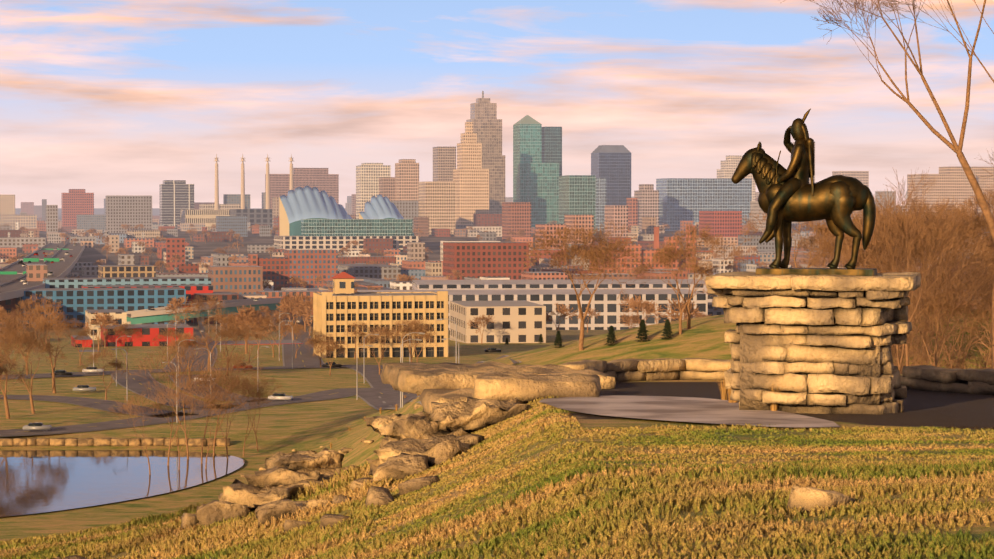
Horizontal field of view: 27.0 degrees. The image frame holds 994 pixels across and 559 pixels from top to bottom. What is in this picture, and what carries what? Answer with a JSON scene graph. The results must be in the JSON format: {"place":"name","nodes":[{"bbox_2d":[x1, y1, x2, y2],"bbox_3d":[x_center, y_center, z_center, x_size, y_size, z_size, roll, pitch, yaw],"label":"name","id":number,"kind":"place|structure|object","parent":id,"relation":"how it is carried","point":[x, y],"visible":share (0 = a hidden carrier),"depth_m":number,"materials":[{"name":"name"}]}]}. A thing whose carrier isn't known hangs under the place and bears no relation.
{"place":"outdoors","nodes":[
{"label":"outdoors","id":0,"kind":"place"},
{"bbox_2d":[0,450,244,516],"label":"pond water","id":1,"kind":"structure","parent":0,"point":[35,481],"depth_m":281.07,"materials":[{"name":"blue liquid"}]},
{"bbox_2d":[126,297,312,331],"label":"viaduct road","id":2,"kind":"structure","parent":0,"point":[160,315],"depth_m":774.82,"materials":[{"name":"concrete"}]},
{"bbox_2d":[0,314,520,436],"bbox_3d":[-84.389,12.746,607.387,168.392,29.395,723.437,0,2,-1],"label":"valley road","id":3,"kind":"structure","parent":0,"point":[378,394],"depth_m":386.00,"materials":[{"name":"asphalt"}]},
{"bbox_2d":[23,423,51,431],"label":"car","id":4,"kind":"object","parent":3,"relation":"on","point":[35,426],"visible":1,"depth_m":323.02,"materials":[{"name":"silver metal"}]},
{"bbox_2d":[51,370,72,374],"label":"car","id":5,"kind":"object","parent":3,"relation":"on","point":[60,372],"visible":0.9,"depth_m":428.56,"materials":[{"name":"grey paint"}]},
{"bbox_2d":[82,367,102,373],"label":"car","id":6,"kind":"object","parent":3,"relation":"on","point":[91,369],"visible":0.92,"depth_m":437.81,"materials":[{"name":"white paint"}]},
{"bbox_2d":[268,393,292,399],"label":"car","id":7,"kind":"object","parent":3,"relation":"on","point":[278,396],"visible":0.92,"depth_m":374.21,"materials":[{"name":"white paint"}]},
{"bbox_2d":[0,208,993,558],"bbox_3d":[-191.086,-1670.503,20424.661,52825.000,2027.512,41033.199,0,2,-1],"label":"ground","id":8,"kind":"structure","parent":0,"point":[300,426],"depth_m":265.22,"materials":[{"name":"green plant"}]},
{"bbox_2d":[0,351,32,398],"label":"tree","id":9,"kind":"object","parent":8,"relation":"on","point":[4,361],"visible":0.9,"depth_m":322.68,"materials":[{"name":"brown plant"}]},
{"bbox_2d":[0,314,50,418],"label":"tree","id":10,"kind":"object","parent":8,"relation":"on","point":[5,330],"visible":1,"depth_m":344.68,"materials":[{"name":"brown plant"}]},
{"bbox_2d":[2,310,59,374],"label":"tree","id":11,"kind":"object","parent":8,"relation":"on","point":[25,328],"visible":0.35,"depth_m":432.54,"materials":[{"name":"brown plant"}]},
{"bbox_2d":[0,329,68,413],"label":"tree","id":12,"kind":"object","parent":8,"relation":"on","point":[30,396],"visible":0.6,"depth_m":353.15,"materials":[{"name":"brown plant"}]},
{"bbox_2d":[0,294,81,392],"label":"tree","id":13,"kind":"object","parent":8,"relation":"on","point":[53,320],"visible":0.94,"depth_m":391.63,"materials":[{"name":"brown plant"}]},
{"bbox_2d":[0,232,86,319],"bbox_3d":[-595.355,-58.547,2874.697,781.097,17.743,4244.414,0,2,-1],"label":"freeway","id":14,"kind":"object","parent":8,"relation":"on","point":[12,286],"depth_m":1181.88,"materials":[{"name":"concrete"}]},
{"bbox_2d":[0,249,72,273],"bbox_3d":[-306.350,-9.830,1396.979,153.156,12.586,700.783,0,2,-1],"label":"freeway signs","id":15,"kind":"object","parent":14,"relation":"on","point":[32,260],"visible":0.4,"depth_m":1326.56,"materials":[{"name":"green metal"}]},
{"bbox_2d":[29,309,65,348],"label":"tree","id":16,"kind":"object","parent":8,"relation":"on","point":[48,314],"visible":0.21,"depth_m":579.77,"materials":[{"name":"brown plant"}]},
{"bbox_2d":[59,318,100,363],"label":"tree","id":17,"kind":"object","parent":8,"relation":"on","point":[82,333],"visible":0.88,"depth_m":476.56,"materials":[{"name":"brown plant"}]},
{"bbox_2d":[73,385,95,391],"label":"car","id":18,"kind":"object","parent":8,"relation":"on","point":[83,388],"visible":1,"depth_m":391.79,"materials":[{"name":"silver metal"}]},
{"bbox_2d":[83,311,118,350],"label":"tree","id":19,"kind":"object","parent":8,"relation":"on","point":[104,320],"visible":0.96,"depth_m":566.77,"materials":[{"name":"brown plant"}]},
{"bbox_2d":[77,347,128,399],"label":"tree","id":20,"kind":"object","parent":8,"relation":"on","point":[113,361],"visible":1,"depth_m":377.15,"materials":[{"name":"brown plant"}]},
{"bbox_2d":[92,313,118,346],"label":"tree","id":21,"kind":"object","parent":8,"relation":"on","point":[97,322],"visible":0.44,"depth_m":597.95,"materials":[{"name":"brown plant"}]},
{"bbox_2d":[0,437,229,446],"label":"stone wall","id":22,"kind":"structure","parent":8,"relation":"on","point":[84,442],"depth_m":313.29,"materials":[{"name":"stone"}]},
{"bbox_2d":[96,322,143,368],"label":"tree","id":23,"kind":"object","parent":8,"relation":"on","point":[121,327],"visible":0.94,"depth_m":457.38,"materials":[{"name":"brown plant"}]},
{"bbox_2d":[110,390,160,474],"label":"tree","id":24,"kind":"object","parent":8,"relation":"on","point":[129,402],"visible":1,"depth_m":281.12,"materials":[{"name":"brown plant"}]},
{"bbox_2d":[152,326,186,363],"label":"tree","id":25,"kind":"object","parent":8,"relation":"on","point":[166,334],"visible":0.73,"depth_m":475.82,"materials":[{"name":"brown plant"}]},
{"bbox_2d":[127,340,218,458],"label":"tree","id":26,"kind":"object","parent":8,"relation":"on","point":[182,354],"visible":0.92,"depth_m":300.27,"materials":[{"name":"brown plant"}]},
{"bbox_2d":[165,296,191,323],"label":"tree","id":27,"kind":"object","parent":8,"relation":"on","point":[175,302],"visible":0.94,"depth_m":708.23,"materials":[{"name":"brown plant"}]},
{"bbox_2d":[141,361,220,465],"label":"tree","id":28,"kind":"object","parent":8,"relation":"on","point":[189,381],"visible":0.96,"depth_m":290.24,"materials":[{"name":"brown plant"}]},
{"bbox_2d":[143,380,225,469],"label":"tree","id":29,"kind":"object","parent":8,"relation":"on","point":[176,395],"visible":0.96,"depth_m":287.45,"materials":[{"name":"brown plant"}]},
{"bbox_2d":[164,330,213,378],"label":"tree","id":30,"kind":"object","parent":8,"relation":"on","point":[182,336],"visible":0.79,"depth_m":417.47,"materials":[{"name":"brown plant"}]},
{"bbox_2d":[169,294,236,371],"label":"tree","id":31,"kind":"object","parent":8,"relation":"on","point":[214,302],"visible":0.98,"depth_m":448.34,"materials":[{"name":"brown plant"}]},
{"bbox_2d":[178,366,237,463],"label":"tree","id":32,"kind":"object","parent":8,"relation":"on","point":[215,377],"visible":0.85,"depth_m":294.61,"materials":[{"name":"brown plant"}]},
{"bbox_2d":[188,389,246,468],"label":"tree","id":33,"kind":"object","parent":8,"relation":"on","point":[221,399],"visible":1,"depth_m":287.49,"materials":[{"name":"brown plant"}]},
{"bbox_2d":[181,363,259,458],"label":"tree","id":34,"kind":"object","parent":8,"relation":"on","point":[247,384],"visible":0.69,"depth_m":299.50,"materials":[{"name":"brown plant"}]},
{"bbox_2d":[201,318,253,374],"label":"tree","id":35,"kind":"object","parent":8,"relation":"on","point":[232,329],"visible":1,"depth_m":434.76,"materials":[{"name":"brown plant"}]},
{"bbox_2d":[200,348,262,455],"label":"tree","id":36,"kind":"object","parent":8,"relation":"on","point":[236,362],"visible":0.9,"depth_m":302.77,"materials":[{"name":"brown plant"}]},
{"bbox_2d":[226,304,259,353],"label":"tree","id":37,"kind":"object","parent":8,"relation":"on","point":[251,311],"visible":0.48,"depth_m":548.52,"materials":[{"name":"brown plant"}]},
{"bbox_2d":[232,311,263,353],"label":"tree","id":38,"kind":"object","parent":8,"relation":"on","point":[240,320],"visible":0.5,"depth_m":547.64,"materials":[{"name":"brown plant"}]},
{"bbox_2d":[234,322,264,362],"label":"tree","id":39,"kind":"object","parent":8,"relation":"on","point":[256,335],"visible":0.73,"depth_m":497.30,"materials":[{"name":"brown plant"}]},
{"bbox_2d":[224,366,280,451],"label":"tree","id":40,"kind":"object","parent":8,"relation":"on","point":[260,386],"visible":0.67,"depth_m":308.98,"materials":[{"name":"brown plant"}]},
{"bbox_2d":[215,153,292,209],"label":"bartle pylons","id":41,"kind":"object","parent":8,"relation":"on","point":[243,186],"visible":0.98,"depth_m":2631.50,"materials":[{"name":"beige concrete"}]},
{"bbox_2d":[235,387,273,455],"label":"tree","id":42,"kind":"object","parent":8,"relation":"on","point":[258,394],"visible":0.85,"depth_m":304.40,"materials":[{"name":"brown plant"}]},
{"bbox_2d":[237,313,274,355],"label":"tree","id":43,"kind":"object","parent":8,"relation":"on","point":[258,321],"visible":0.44,"depth_m":536.51,"materials":[{"name":"brown plant"}]},
{"bbox_2d":[258,314,290,356],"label":"tree","id":44,"kind":"object","parent":8,"relation":"on","point":[272,326],"visible":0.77,"depth_m":525.54,"materials":[{"name":"brown plant"}]},
{"bbox_2d":[262,320,298,347],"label":"tree","id":45,"kind":"object","parent":8,"relation":"on","point":[282,328],"visible":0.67,"depth_m":525.86,"materials":[{"name":"brown plant"}]},
{"bbox_2d":[275,299,312,339],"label":"tree","id":46,"kind":"object","parent":8,"relation":"on","point":[285,305],"visible":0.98,"depth_m":644.47,"materials":[{"name":"brown plant"}]},
{"bbox_2d":[276,294,311,332],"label":"tree","id":47,"kind":"object","parent":8,"relation":"on","point":[288,297],"visible":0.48,"depth_m":709.91,"materials":[{"name":"brown plant"}]},
{"bbox_2d":[282,323,317,357],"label":"tree","id":48,"kind":"object","parent":8,"relation":"on","point":[299,327],"visible":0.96,"depth_m":520.26,"materials":[{"name":"brown plant"}]},
{"bbox_2d":[292,292,312,331],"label":"tree","id":49,"kind":"object","parent":8,"relation":"on","point":[302,297],"visible":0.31,"depth_m":773.12,"materials":[{"name":"brown plant"}]},
{"bbox_2d":[294,298,312,334],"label":"tree","id":50,"kind":"object","parent":8,"relation":"on","point":[306,302],"visible":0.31,"depth_m":737.56,"materials":[{"name":"brown plant"}]},
{"bbox_2d":[305,333,335,366],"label":"tree","id":51,"kind":"object","parent":8,"relation":"on","point":[315,340],"visible":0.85,"depth_m":465.34,"materials":[{"name":"brown plant"}]},
{"bbox_2d":[313,338,346,374],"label":"tree","id":52,"kind":"object","parent":8,"relation":"on","point":[333,345],"visible":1,"depth_m":435.06,"materials":[{"name":"brown plant"}]},
{"bbox_2d":[279,185,414,235],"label":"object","id":53,"kind":"object","parent":8,"relation":"on","point":[297,205],"visible":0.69,"depth_m":1920.34,"materials":[{"name":"white"}]},
{"bbox_2d":[342,321,370,358],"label":"tree","id":54,"kind":"object","parent":8,"relation":"on","point":[359,330],"visible":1,"depth_m":516.88,"materials":[{"name":"brown plant"}]},
{"bbox_2d":[313,272,447,357],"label":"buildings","id":55,"kind":"structure","parent":8,"relation":"on","point":[340,307],"depth_m":527.51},
{"bbox_2d":[370,327,393,358],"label":"tree","id":56,"kind":"object","parent":8,"relation":"on","point":[381,334],"visible":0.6,"depth_m":516.18,"materials":[{"name":"brown plant"}]},
{"bbox_2d":[358,323,406,374],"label":"tree","id":57,"kind":"object","parent":8,"relation":"on","point":[368,340],"visible":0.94,"depth_m":433.99,"materials":[{"name":"brown plant"}]},
{"bbox_2d":[389,315,435,361],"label":"tree","id":58,"kind":"object","parent":8,"relation":"on","point":[414,322],"visible":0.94,"depth_m":452.07,"materials":[{"name":"brown plant"}]},
{"bbox_2d":[395,324,435,362],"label":"tree","id":59,"kind":"object","parent":8,"relation":"on","point":[428,335],"visible":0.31,"depth_m":476.95,"materials":[{"name":"brown plant"}]},
{"bbox_2d":[46,361,855,558],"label":"rock outcrops","id":60,"kind":"object","parent":8,"relation":"on","point":[460,403],"visible":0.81,"depth_m":44.22,"materials":[{"name":"stone"}]},
{"bbox_2d":[467,314,496,343],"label":"tree","id":61,"kind":"object","parent":8,"relation":"on","point":[486,319],"visible":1,"depth_m":629.65,"materials":[{"name":"brown plant"}]},
{"bbox_2d":[0,91,993,351],"bbox_3d":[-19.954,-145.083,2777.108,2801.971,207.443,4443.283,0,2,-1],"label":"city buildings","id":62,"kind":"structure","parent":8,"relation":"on","point":[508,289],"depth_m":1920.55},
{"bbox_2d":[0,395,993,558],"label":"lawn grass","id":63,"kind":"structure","parent":8,"relation":"on","point":[695,486],"depth_m":24.89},
{"bbox_2d":[552,331,563,347],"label":"conifer","id":64,"kind":"object","parent":8,"relation":"on","point":[558,339],"visible":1,"depth_m":262.67,"materials":[{"name":"green plant"}]},
{"bbox_2d":[546,303,578,330],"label":"tree","id":65,"kind":"object","parent":8,"relation":"on","point":[563,311],"visible":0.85,"depth_m":659.21,"materials":[{"name":"brown plant"}]},
{"bbox_2d":[524,217,642,350],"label":"tree","id":66,"kind":"object","parent":8,"relation":"on","point":[593,255],"visible":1,"depth_m":253.00,"materials":[{"name":"brown plant"}]},
{"bbox_2d":[577,307,600,332],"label":"tree","id":67,"kind":"object","parent":8,"relation":"on","point":[591,313],"visible":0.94,"depth_m":768.43,"materials":[{"name":"brown plant"}]},
{"bbox_2d":[605,326,617,345],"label":"conifer","id":68,"kind":"object","parent":8,"relation":"on","point":[611,336],"visible":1,"depth_m":253.66,"materials":[{"name":"green plant"}]},
{"bbox_2d":[618,313,645,328],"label":"tree","id":69,"kind":"object","parent":8,"relation":"on","point":[630,322],"visible":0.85,"depth_m":610.66,"materials":[{"name":"brown plant"}]},
{"bbox_2d":[617,295,654,326],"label":"tree","id":70,"kind":"object","parent":8,"relation":"on","point":[625,302],"visible":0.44,"depth_m":735.30,"materials":[{"name":"brown plant"}]},
{"bbox_2d":[635,319,649,341],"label":"conifer","id":71,"kind":"object","parent":8,"relation":"on","point":[642,328],"visible":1,"depth_m":252.03,"materials":[{"name":"green plant"}]},
{"bbox_2d":[625,297,663,323],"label":"tree","id":72,"kind":"object","parent":8,"relation":"on","point":[635,304],"visible":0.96,"depth_m":666.09,"materials":[{"name":"brown plant"}]},
{"bbox_2d":[660,319,673,339],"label":"conifer","id":73,"kind":"object","parent":8,"relation":"on","point":[667,331],"visible":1,"depth_m":250.90,"materials":[{"name":"green plant"}]},
{"bbox_2d":[633,238,715,333],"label":"tree","id":74,"kind":"object","parent":8,"relation":"on","point":[704,270],"visible":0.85,"depth_m":253.30,"materials":[{"name":"brown plant"}]},
{"bbox_2d":[660,298,702,320],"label":"tree","id":75,"kind":"object","parent":8,"relation":"on","point":[693,311],"visible":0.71,"depth_m":540.88,"materials":[{"name":"brown plant"}]},
{"bbox_2d":[641,222,747,328],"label":"tree","id":76,"kind":"object","parent":8,"relation":"on","point":[676,257],"visible":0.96,"depth_m":254.30,"materials":[{"name":"brown plant"}]},
{"bbox_2d":[558,358,993,394],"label":"rock wall","id":77,"kind":"structure","parent":8,"relation":"on","point":[930,378],"depth_m":55.70,"materials":[{"name":"stone"}]},
{"bbox_2d":[740,210,834,267],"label":"tree","id":78,"kind":"object","parent":8,"relation":"on","point":[817,228],"visible":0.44,"depth_m":276.25,"materials":[{"name":"brown plant"}]},
{"bbox_2d":[705,271,920,414],"bbox_3d":[6.268,1.284,41.017,4.068,2.820,2.614,1,2,16],"label":"pedestal rock","id":79,"kind":"object","parent":8,"relation":"on","point":[816,344],"visible":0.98,"depth_m":40.09,"materials":[{"name":"stone"}]},
{"bbox_2d":[731,109,876,275],"bbox_3d":[6.054,-1.733,40.986,2.854,3.287,1.080,1,2,15],"label":"scout statue","id":80,"kind":"object","parent":79,"relation":"on","point":[789,195],"visible":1,"depth_m":40.71,"materials":[{"name":"brown metal"}]},
{"bbox_2d":[793,223,843,267],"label":"tree","id":81,"kind":"object","parent":8,"relation":"on","point":[805,243],"visible":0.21,"depth_m":291.90,"materials":[{"name":"brown plant"}]},
{"bbox_2d":[797,210,896,267],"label":"tree","id":82,"kind":"object","parent":8,"relation":"on","point":[827,236],"visible":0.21,"depth_m":241.03,"materials":[{"name":"brown plant"}]},
{"bbox_2d":[806,227,928,276],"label":"tree","id":83,"kind":"object","parent":8,"relation":"on","point":[831,248],"visible":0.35,"depth_m":231.74,"materials":[{"name":"brown plant"}]},
{"bbox_2d":[845,199,923,267],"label":"tree","id":84,"kind":"object","parent":8,"relation":"on","point":[884,212],"visible":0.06,"depth_m":247.57,"materials":[{"name":"brown plant"}]},
{"bbox_2d":[832,211,953,273],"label":"tree","id":85,"kind":"object","parent":8,"relation":"on","point":[903,240],"visible":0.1,"depth_m":236.65,"materials":[{"name":"brown plant"}]},
{"bbox_2d":[806,0,993,368],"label":"tree","id":86,"kind":"object","parent":8,"relation":"on","point":[955,147],"visible":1,"depth_m":62.24,"materials":[{"name":"brown plant"}]},
{"bbox_2d":[824,169,992,365],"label":"tree","id":87,"kind":"object","parent":8,"relation":"on","point":[948,215],"visible":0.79,"depth_m":62.91,"materials":[{"name":"brown plant"}]},
{"bbox_2d":[831,198,991,373],"bbox_3d":[12.589,1.178,64.415,5.379,7.576,3.619,1,2,29],"label":"tree","id":88,"kind":"object","parent":8,"relation":"on","point":[899,248],"visible":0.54,"depth_m":64.15,"materials":[{"name":"brown plant"}]},
{"bbox_2d":[840,207,986,349],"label":"tree","id":89,"kind":"object","parent":8,"relation":"on","point":[925,231],"visible":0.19,"depth_m":232.75,"materials":[{"name":"brown plant"}]},
{"bbox_2d":[891,331,953,368],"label":"bush","id":90,"kind":"object","parent":8,"relation":"on","point":[914,338],"depth_m":193.34,"materials":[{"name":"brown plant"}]},
{"bbox_2d":[855,225,993,366],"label":"tree","id":91,"kind":"object","parent":8,"relation":"on","point":[974,266],"visible":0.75,"depth_m":66.16,"materials":[{"name":"brown plant"}]},
{"bbox_2d":[890,325,968,371],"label":"bush","id":92,"kind":"object","parent":8,"relation":"on","point":[918,359],"visible":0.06,"depth_m":74.47,"materials":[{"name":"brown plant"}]},
{"bbox_2d":[883,266,989,365],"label":"tree","id":93,"kind":"object","parent":8,"relation":"on","point":[938,301],"visible":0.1,"depth_m":224.23,"materials":[{"name":"brown plant"}]},
{"bbox_2d":[892,302,982,373],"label":"bush","id":94,"kind":"object","parent":8,"relation":"on","point":[931,334],"visible":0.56,"depth_m":68.92,"materials":[{"name":"brown plant"}]},
{"bbox_2d":[881,224,993,357],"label":"tree","id":95,"kind":"object","parent":8,"relation":"on","point":[945,244],"visible":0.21,"depth_m":233.82,"materials":[{"name":"brown plant"}]},
{"bbox_2d":[899,205,979,287],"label":"tree","id":96,"kind":"object","parent":8,"relation":"on","point":[944,226],"visible":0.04,"depth_m":283.05,"materials":[{"name":"brown plant"}]},
{"bbox_2d":[895,233,993,368],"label":"tree","id":97,"kind":"object","parent":8,"relation":"on","point":[957,292],"visible":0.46,"depth_m":69.81,"materials":[{"name":"brown plant"}]},
{"bbox_2d":[901,276,991,368],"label":"bush","id":98,"kind":"object","parent":8,"relation":"on","point":[950,309],"visible":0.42,"depth_m":216.40,"materials":[{"name":"brown plant"}]},
{"bbox_2d":[902,335,991,368],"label":"bare shrub","id":99,"kind":"object","parent":8,"relation":"on","point":[966,366],"visible":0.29,"depth_m":74.84,"materials":[{"name":"brown plant"}]},
{"bbox_2d":[906,197,993,305],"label":"bare shrub","id":100,"kind":"object","parent":8,"relation":"on","point":[949,206],"visible":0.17,"depth_m":289.31,"materials":[{"name":"brown plant"}]},
{"bbox_2d":[931,260,993,335],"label":"bare shrub","id":101,"kind":"object","parent":8,"relation":"on","point":[960,291],"visible":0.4,"depth_m":213.26,"materials":[{"name":"brown plant"}]},
{"bbox_2d":[935,208,992,296],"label":"bare shrub","id":102,"kind":"object","parent":8,"relation":"on","point":[981,220],"visible":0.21,"depth_m":283.65,"materials":[{"name":"brown plant"}]},
{"bbox_2d":[936,183,993,272],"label":"bare shrub","id":103,"kind":"object","parent":8,"relation":"on","point":[990,196],"visible":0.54,"depth_m":278.25,"materials":[{"name":"brown plant"}]},
{"bbox_2d":[952,212,993,264],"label":"bare shrub","id":104,"kind":"object","parent":8,"relation":"on","point":[983,237],"visible":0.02,"depth_m":285.39,"materials":[{"name":"brown plant"}]},
{"bbox_2d":[959,326,991,368],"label":"bare shrub","id":105,"kind":"object","parent":8,"relation":"on","point":[982,352],"visible":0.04,"depth_m":96.81,"materials":[{"name":"brown plant"}]},
{"bbox_2d":[967,282,990,346],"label":"bare shrub","id":106,"kind":"object","parent":8,"relation":"on","point":[980,322],"visible":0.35,"depth_m":216.26,"materials":[{"name":"brown plant"}]},
{"bbox_2d":[0,0,993,207],"label":"sky","id":107,"kind":"structure","parent":0,"point":[103,98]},
{"bbox_2d":[539,395,839,426],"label":"patio path","id":108,"kind":"structure","parent":0,"point":[695,410],"depth_m":40.52,"materials":[{"name":"concrete"}]},
{"bbox_2d":[712,373,727,400],"bbox_3d":[4.975,2.371,45.307,0.491,0.651,0.490,1,2,34],"label":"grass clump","id":109,"kind":"object","parent":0,"point":[724,393],"visible":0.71,"depth_m":45.22,"materials":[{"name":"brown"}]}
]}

